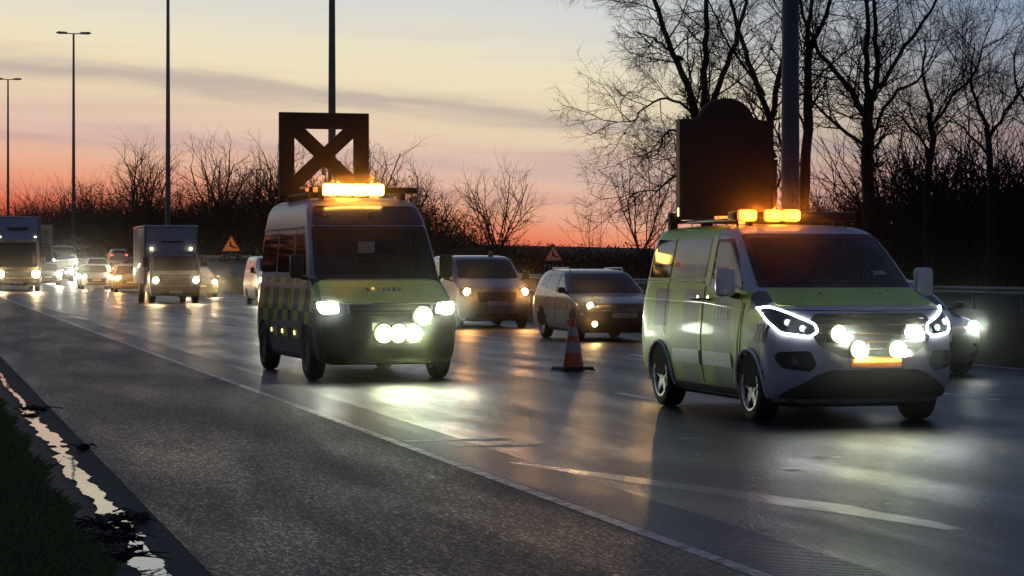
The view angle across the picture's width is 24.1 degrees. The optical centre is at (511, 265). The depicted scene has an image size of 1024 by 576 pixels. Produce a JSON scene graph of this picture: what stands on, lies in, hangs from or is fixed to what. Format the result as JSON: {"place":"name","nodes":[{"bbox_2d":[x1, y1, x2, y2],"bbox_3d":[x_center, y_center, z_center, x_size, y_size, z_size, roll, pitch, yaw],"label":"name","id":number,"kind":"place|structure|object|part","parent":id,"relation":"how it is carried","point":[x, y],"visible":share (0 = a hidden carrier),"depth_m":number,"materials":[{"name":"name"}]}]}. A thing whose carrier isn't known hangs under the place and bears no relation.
{"place":"outdoors","nodes":[
{"label":"outdoors","id":0,"kind":"place"},
{"bbox_2d":[116,262,535,290],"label":"road","id":1,"kind":"structure","parent":0,"point":[222,269],"depth_m":222.07,"materials":[{"name":"grey asphalt"}]},
{"bbox_2d":[106,249,127,262],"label":"car","id":2,"kind":"object","parent":1,"relation":"on","point":[117,255],"visible":0.99,"depth_m":247.30,"materials":[{"name":"silver metal"}]},
{"bbox_2d":[0,269,1023,575],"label":"road","id":3,"kind":"structure","parent":0,"point":[952,459],"depth_m":23.29,"materials":[{"name":"grey asphalt"}]},
{"bbox_2d":[0,216,45,290],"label":"lorry","id":4,"kind":"object","parent":3,"relation":"on","point":[20,250],"visible":1,"depth_m":135.25,"materials":[{"name":"white metal"}]},
{"bbox_2d":[41,224,56,262],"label":"lorry","id":5,"kind":"object","parent":3,"relation":"on","point":[47,241],"visible":0.18,"depth_m":170.92,"materials":[{"name":"grey paint"}]},
{"bbox_2d":[40,263,63,284],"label":"car","id":6,"kind":"object","parent":3,"relation":"on","point":[51,273],"visible":0.56,"depth_m":153.77,"materials":[{"name":"white paint"}]},
{"bbox_2d":[49,260,75,280],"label":"car","id":7,"kind":"object","parent":3,"relation":"on","point":[67,272],"visible":0.56,"depth_m":168.25,"materials":[{"name":"grey paint"}]},
{"bbox_2d":[53,246,78,275],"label":"van","id":8,"kind":"object","parent":3,"relation":"on","point":[67,253],"visible":0.61,"depth_m":185.21,"materials":[{"name":"white paint"}]},
{"bbox_2d":[77,264,109,288],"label":"car","id":9,"kind":"object","parent":3,"relation":"on","point":[93,274],"visible":0.91,"depth_m":142.52,"materials":[{"name":"silver metal"}]},
{"bbox_2d":[84,258,111,271],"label":"car","id":10,"kind":"object","parent":3,"relation":"on","point":[104,261],"visible":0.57,"depth_m":185.28,"materials":[{"name":"silver metal"}]},
{"bbox_2d":[109,264,145,291],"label":"car","id":11,"kind":"object","parent":3,"relation":"on","point":[120,276],"visible":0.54,"depth_m":133.47,"materials":[{"name":"brown paint"}]},
{"bbox_2d":[133,225,206,302],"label":"box truck","id":12,"kind":"object","parent":3,"relation":"on","point":[165,261],"visible":1,"depth_m":101.88,"materials":[{"name":"white metal"}]},
{"bbox_2d":[199,267,219,296],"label":"car","id":13,"kind":"object","parent":3,"relation":"on","point":[209,283],"visible":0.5,"depth_m":119.35,"materials":[{"name":"grey paint"}]},
{"bbox_2d":[243,256,262,304],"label":"van","id":14,"kind":"object","parent":3,"relation":"on","point":[252,277],"visible":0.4,"depth_m":98.11,"materials":[{"name":"white paint"}]},
{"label":"window","id":15,"kind":"part","parent":14,"relation":"part of","materials":[{"name":"grey glass"}]},
{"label":"window","id":16,"kind":"part","parent":14,"relation":"part of","materials":[{"name":"grey glass"}]},
{"bbox_2d":[257,112,454,378],"bbox_3d":[-2.395,-0.380,35.786,2.382,3.960,5.600,0,0,-16],"label":"patrol van","id":17,"kind":"object","parent":3,"relation":"on","point":[350,276],"visible":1,"depth_m":34.37,"materials":[{"name":"yellow"}]},
{"bbox_3d":[-3.750,-0.190,37.268,0.065,0.581,1.306,0,0,-16],"label":"rear side window","id":18,"kind":"part","parent":17,"relation":"part of","materials":[{"name":"black glass"}]},
{"bbox_3d":[-3.402,0.250,35.903,0.129,1.460,1.330,0,0,-16],"label":"sliding door","id":19,"kind":"part","parent":17,"relation":"part of","materials":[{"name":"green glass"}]},
{"bbox_3d":[-3.055,0.250,34.663,0.129,1.460,1.105,0,0,-16],"label":"front door","id":20,"kind":"part","parent":17,"relation":"part of","materials":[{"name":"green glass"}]},
{"bbox_2d":[0,296,771,575],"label":"edge line","id":21,"kind":"object","parent":3,"relation":"on","point":[707,555],"visible":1,"depth_m":17.36,"materials":[{"name":"paint"}]},
{"bbox_2d":[0,290,891,575],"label":"rumble strip","id":22,"kind":"object","parent":3,"relation":"on","point":[774,556],"visible":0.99,"depth_m":17.29,"materials":[{"name":"grey asphalt"}]},
{"bbox_2d":[434,251,529,327],"bbox_3d":[-0.927,0.612,63.572,2.297,1.976,4.647,0,0,-14],"label":"van","id":23,"kind":"object","parent":3,"relation":"on","point":[492,288],"visible":0.68,"depth_m":61.70,"materials":[{"name":"grey paint"}]},
{"bbox_2d":[52,268,1023,404],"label":"lane markings","id":24,"kind":"object","parent":3,"relation":"on","point":[637,396],"visible":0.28,"depth_m":29.99,"materials":[{"name":"paint"}]},
{"bbox_2d":[77,258,1023,366],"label":"concrete barrier","id":25,"kind":"object","parent":3,"relation":"on","point":[1001,332],"visible":0.09,"depth_m":39.26,"materials":[{"name":"grey concrete"}]},
{"bbox_2d":[550,318,595,370],"bbox_3d":[0.928,1.200,36.641,0.530,0.789,0.530,0,0,-22],"label":"traffic cone","id":26,"kind":"object","parent":3,"relation":"on","point":[572,359],"visible":1,"depth_m":36.54,"materials":[{"name":"orange plastic"}]},
{"bbox_2d":[533,267,645,340],"bbox_3d":[1.838,0.816,52.499,2.170,1.569,4.420,0,0,-14],"label":"car","id":27,"kind":"object","parent":3,"relation":"on","point":[610,301],"visible":0.84,"depth_m":51.57,"materials":[{"name":"grey paint"}]},
{"bbox_3d":[0.759,0.351,53.593,0.136,0.313,0.639,0,0,-14],"label":"window","id":28,"kind":"part","parent":27,"relation":"part of","materials":[{"name":"grey glass"}]},
{"bbox_3d":[0.941,0.367,52.855,0.155,0.370,0.786,0,0,-14],"label":"window","id":29,"kind":"part","parent":27,"relation":"part of","materials":[{"name":"grey glass"}]},
{"bbox_3d":[1.154,0.377,52.038,0.182,0.393,0.782,0,0,-14],"label":"window","id":30,"kind":"part","parent":27,"relation":"part of","materials":[{"name":"grey glass"}]},
{"bbox_2d":[403,393,1000,471],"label":"paint remnants","id":31,"kind":"object","parent":3,"relation":"on","point":[794,470],"visible":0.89,"depth_m":21.93,"materials":[{"name":"grey paint"}]},
{"bbox_2d":[509,462,961,529],"bbox_3d":[1.428,1.599,17.076,0.395,0.001,5.667,0,0,-29],"label":"lane marking","id":32,"kind":"object","parent":3,"relation":"on","point":[818,505],"visible":1,"depth_m":16.41,"materials":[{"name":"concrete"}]},
{"bbox_2d":[642,98,950,421],"bbox_3d":[3.020,-0.175,26.195,2.426,3.550,4.913,0,0,-15],"label":"patrol van","id":33,"kind":"object","parent":3,"relation":"on","point":[761,320],"visible":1,"depth_m":25.16,"materials":[{"name":"yellow"}]},
{"bbox_3d":[1.746,-0.078,27.705,0.139,0.437,0.892,0,0,-15],"label":"rear side window","id":34,"kind":"part","parent":33,"relation":"part of","materials":[{"name":"black glass"}]},
{"bbox_3d":[1.973,0.394,26.627,0.187,1.382,1.230,0,0,-15],"label":"sliding door","id":35,"kind":"part","parent":33,"relation":"part of","materials":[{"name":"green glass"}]},
{"bbox_3d":[2.290,0.397,25.406,0.184,1.376,1.191,0,0,-15],"label":"front door","id":36,"kind":"part","parent":33,"relation":"part of","materials":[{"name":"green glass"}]},
{"bbox_2d":[907,279,979,373],"bbox_3d":[5.544,0.890,36.623,2.170,1.421,4.420,0,0,-14],"label":"car","id":37,"kind":"object","parent":3,"relation":"on","point":[964,337],"visible":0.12,"depth_m":34.85,"materials":[{"name":"grey paint"}]},
{"bbox_2d":[0,245,1023,567],"bbox_3d":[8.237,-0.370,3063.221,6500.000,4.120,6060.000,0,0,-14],"label":"ground","id":38,"kind":"structure","parent":0,"point":[996,303],"depth_m":97.59,"materials":[{"name":"soil"}]},
{"bbox_2d":[0,78,21,215],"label":"street lamp","id":39,"kind":"object","parent":38,"relation":"on","point":[8,140],"visible":0.61,"depth_m":287.89,"materials":[{"name":"metal"}]},
{"bbox_2d":[0,397,126,575],"bbox_3d":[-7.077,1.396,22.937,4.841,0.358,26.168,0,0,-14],"label":"grass","id":40,"kind":"structure","parent":38,"relation":"on","point":[24,473],"depth_m":14.09,"materials":[{"name":"green plant"}]},
{"bbox_2d":[56,31,90,252],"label":"street lamp","id":41,"kind":"object","parent":38,"relation":"on","point":[73,151],"visible":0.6,"depth_m":225.88,"materials":[{"name":"metal"}]},
{"bbox_2d":[0,357,211,575],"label":"gutter","id":42,"kind":"object","parent":38,"relation":"on","point":[119,495],"visible":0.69,"depth_m":17.84,"materials":[{"name":"concrete"}]},
{"bbox_2d":[9,405,62,410],"bbox_3d":[-5.343,1.589,26.826,0.700,0.074,0.263,0,0,-36],"label":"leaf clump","id":43,"kind":"object","parent":42,"relation":"on","point":[33,408],"visible":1,"depth_m":26.76,"materials":[{"name":"brown plant"}]},
{"bbox_2d":[63,443,97,449],"bbox_3d":[-3.765,1.591,21.066,0.321,0.070,0.180,0,0,-28],"label":"leaf sprig","id":44,"kind":"object","parent":42,"relation":"on","point":[83,446],"visible":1,"depth_m":21.04,"materials":[{"name":"brown plant"}]},
{"bbox_2d":[0,373,171,575],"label":"gutter water","id":45,"kind":"structure","parent":42,"relation":"on","point":[147,566],"depth_m":17.54,"materials":[{"name":"black liquid"}]},
{"bbox_2d":[72,515,157,531],"bbox_3d":[-2.543,1.593,14.829,0.737,0.069,0.442,0,0,-14],"label":"leaf clump","id":46,"kind":"object","parent":42,"relation":"on","point":[105,525],"visible":0.88,"depth_m":14.79,"materials":[{"name":"brown plant"}]},
{"bbox_2d":[77,530,156,545],"bbox_3d":[-2.387,1.592,14.090,0.605,0.073,0.362,0,0,-14],"label":"leaf clump","id":47,"kind":"object","parent":42,"relation":"on","point":[112,538],"visible":0.93,"depth_m":14.06,"materials":[{"name":"brown plant"}]},
{"bbox_2d":[95,507,150,521],"bbox_3d":[-2.489,1.592,15.321,0.401,0.072,0.524,0,0,-14],"label":"leaf clump","id":48,"kind":"object","parent":42,"relation":"on","point":[137,515],"visible":0.83,"depth_m":15.26,"materials":[{"name":"brown plant"}]},
{"bbox_2d":[104,549,172,563],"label":"twig litter","id":49,"kind":"object","parent":42,"relation":"on","point":[122,555],"visible":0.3,"depth_m":13.11,"materials":[{"name":"brown plant"}]},
{"bbox_2d":[102,130,191,226],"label":"bare tree","id":50,"kind":"object","parent":38,"relation":"on","point":[135,201],"visible":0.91,"depth_m":323.94,"materials":[{"name":"brown plant"}]},
{"bbox_2d":[165,0,170,224],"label":"street lamp","id":51,"kind":"object","parent":38,"relation":"on","point":[167,207],"visible":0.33,"depth_m":162.88,"materials":[{"name":"metal"}]},
{"bbox_2d":[163,126,261,259],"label":"bare tree","id":52,"kind":"object","parent":38,"relation":"on","point":[217,248],"visible":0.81,"depth_m":290.69,"materials":[{"name":"brown plant"}]},
{"bbox_2d":[220,234,241,276],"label":"warning sign","id":53,"kind":"object","parent":38,"relation":"on","point":[231,245],"visible":0.99,"depth_m":139.99,"materials":[{"name":"orange metal"}]},
{"bbox_2d":[238,129,312,226],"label":"bare tree","id":54,"kind":"object","parent":38,"relation":"on","point":[269,191],"visible":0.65,"depth_m":265.14,"materials":[{"name":"brown plant"}]},
{"bbox_2d":[328,0,335,182],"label":"street lamp","id":55,"kind":"object","parent":38,"relation":"on","point":[331,103],"visible":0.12,"depth_m":102.37,"materials":[{"name":"metal"}]},
{"bbox_2d":[311,135,426,198],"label":"bare tree","id":56,"kind":"object","parent":38,"relation":"on","point":[371,174],"visible":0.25,"depth_m":230.25,"materials":[{"name":"brown plant"}]},
{"bbox_2d":[0,297,751,575],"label":"hard shoulder","id":57,"kind":"object","parent":38,"relation":"on","point":[217,476],"visible":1,"depth_m":17.23},
{"bbox_2d":[369,147,448,239],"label":"bare tree","id":58,"kind":"object","parent":38,"relation":"on","point":[418,191],"visible":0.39,"depth_m":204.27,"materials":[{"name":"brown plant"}]},
{"bbox_2d":[397,175,473,256],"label":"bare tree","id":59,"kind":"object","parent":38,"relation":"on","point":[440,221],"visible":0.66,"depth_m":200.04,"materials":[{"name":"brown plant"}]},
{"bbox_2d":[428,148,549,255],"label":"bare tree","id":60,"kind":"object","parent":38,"relation":"on","point":[488,229],"visible":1,"depth_m":181.69,"materials":[{"name":"brown plant"}]},
{"bbox_2d":[0,64,1023,285],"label":"woodland","id":61,"kind":"object","parent":38,"relation":"on","point":[962,171],"visible":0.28,"depth_m":118.82,"materials":[{"name":"black plant"}]},
{"bbox_2d":[0,152,1023,286],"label":"undergrowth","id":62,"kind":"object","parent":38,"relation":"on","point":[954,263],"visible":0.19,"depth_m":157.73,"materials":[{"name":"black plant"}]},
{"bbox_2d":[543,244,563,269],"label":"warning sign","id":63,"kind":"object","parent":38,"relation":"on","point":[553,254],"visible":0.93,"depth_m":144.69,"materials":[{"name":"red"}]},
{"bbox_2d":[128,255,1023,310],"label":"guard rail","id":64,"kind":"object","parent":38,"relation":"on","point":[974,291],"visible":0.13,"depth_m":88.88,"materials":[{"name":"grey metal"}]},
{"bbox_2d":[558,195,610,268],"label":"sapling","id":65,"kind":"object","parent":38,"relation":"on","point":[591,265],"visible":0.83,"depth_m":152.24,"materials":[{"name":"brown plant"}]},
{"bbox_2d":[570,128,680,285],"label":"bare tree","id":66,"kind":"object","parent":38,"relation":"on","point":[634,235],"visible":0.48,"depth_m":139.89,"materials":[{"name":"brown plant"}]},
{"bbox_2d":[545,0,781,260],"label":"bare tree","id":67,"kind":"object","parent":38,"relation":"on","point":[703,88],"visible":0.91,"depth_m":107.73,"materials":[{"name":"brown plant"}]},
{"bbox_2d":[612,0,849,224],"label":"bare tree","id":68,"kind":"object","parent":38,"relation":"on","point":[767,112],"visible":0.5,"depth_m":113.79,"materials":[{"name":"brown plant"}]},
{"bbox_2d":[781,0,799,224],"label":"street lamp","id":69,"kind":"object","parent":38,"relation":"on","point":[790,178],"visible":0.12,"depth_m":47.35,"materials":[{"name":"metal"}]},
{"bbox_2d":[741,0,919,224],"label":"bare tree","id":70,"kind":"object","parent":38,"relation":"on","point":[806,93],"visible":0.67,"depth_m":103.74,"materials":[{"name":"brown plant"}]},
{"bbox_2d":[728,0,1008,237],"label":"bare tree","id":71,"kind":"object","parent":38,"relation":"on","point":[867,150],"visible":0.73,"depth_m":105.79,"materials":[{"name":"brown plant"}]},
{"bbox_2d":[827,0,1023,268],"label":"bare tree","id":72,"kind":"object","parent":38,"relation":"on","point":[927,238],"visible":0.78,"depth_m":102.01,"materials":[{"name":"brown plant"}]},
{"bbox_2d":[846,0,1023,286],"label":"bare tree","id":73,"kind":"object","parent":38,"relation":"on","point":[991,246],"visible":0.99,"depth_m":98.01,"materials":[{"name":"brown plant"}]},
{"bbox_2d":[945,0,1023,150],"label":"bare tree","id":74,"kind":"object","parent":38,"relation":"on","point":[1010,96],"visible":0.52,"depth_m":104.56,"materials":[{"name":"brown plant"}]},
{"bbox_2d":[0,0,1023,247],"label":"sky","id":75,"kind":"structure","parent":0,"point":[471,78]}
]}

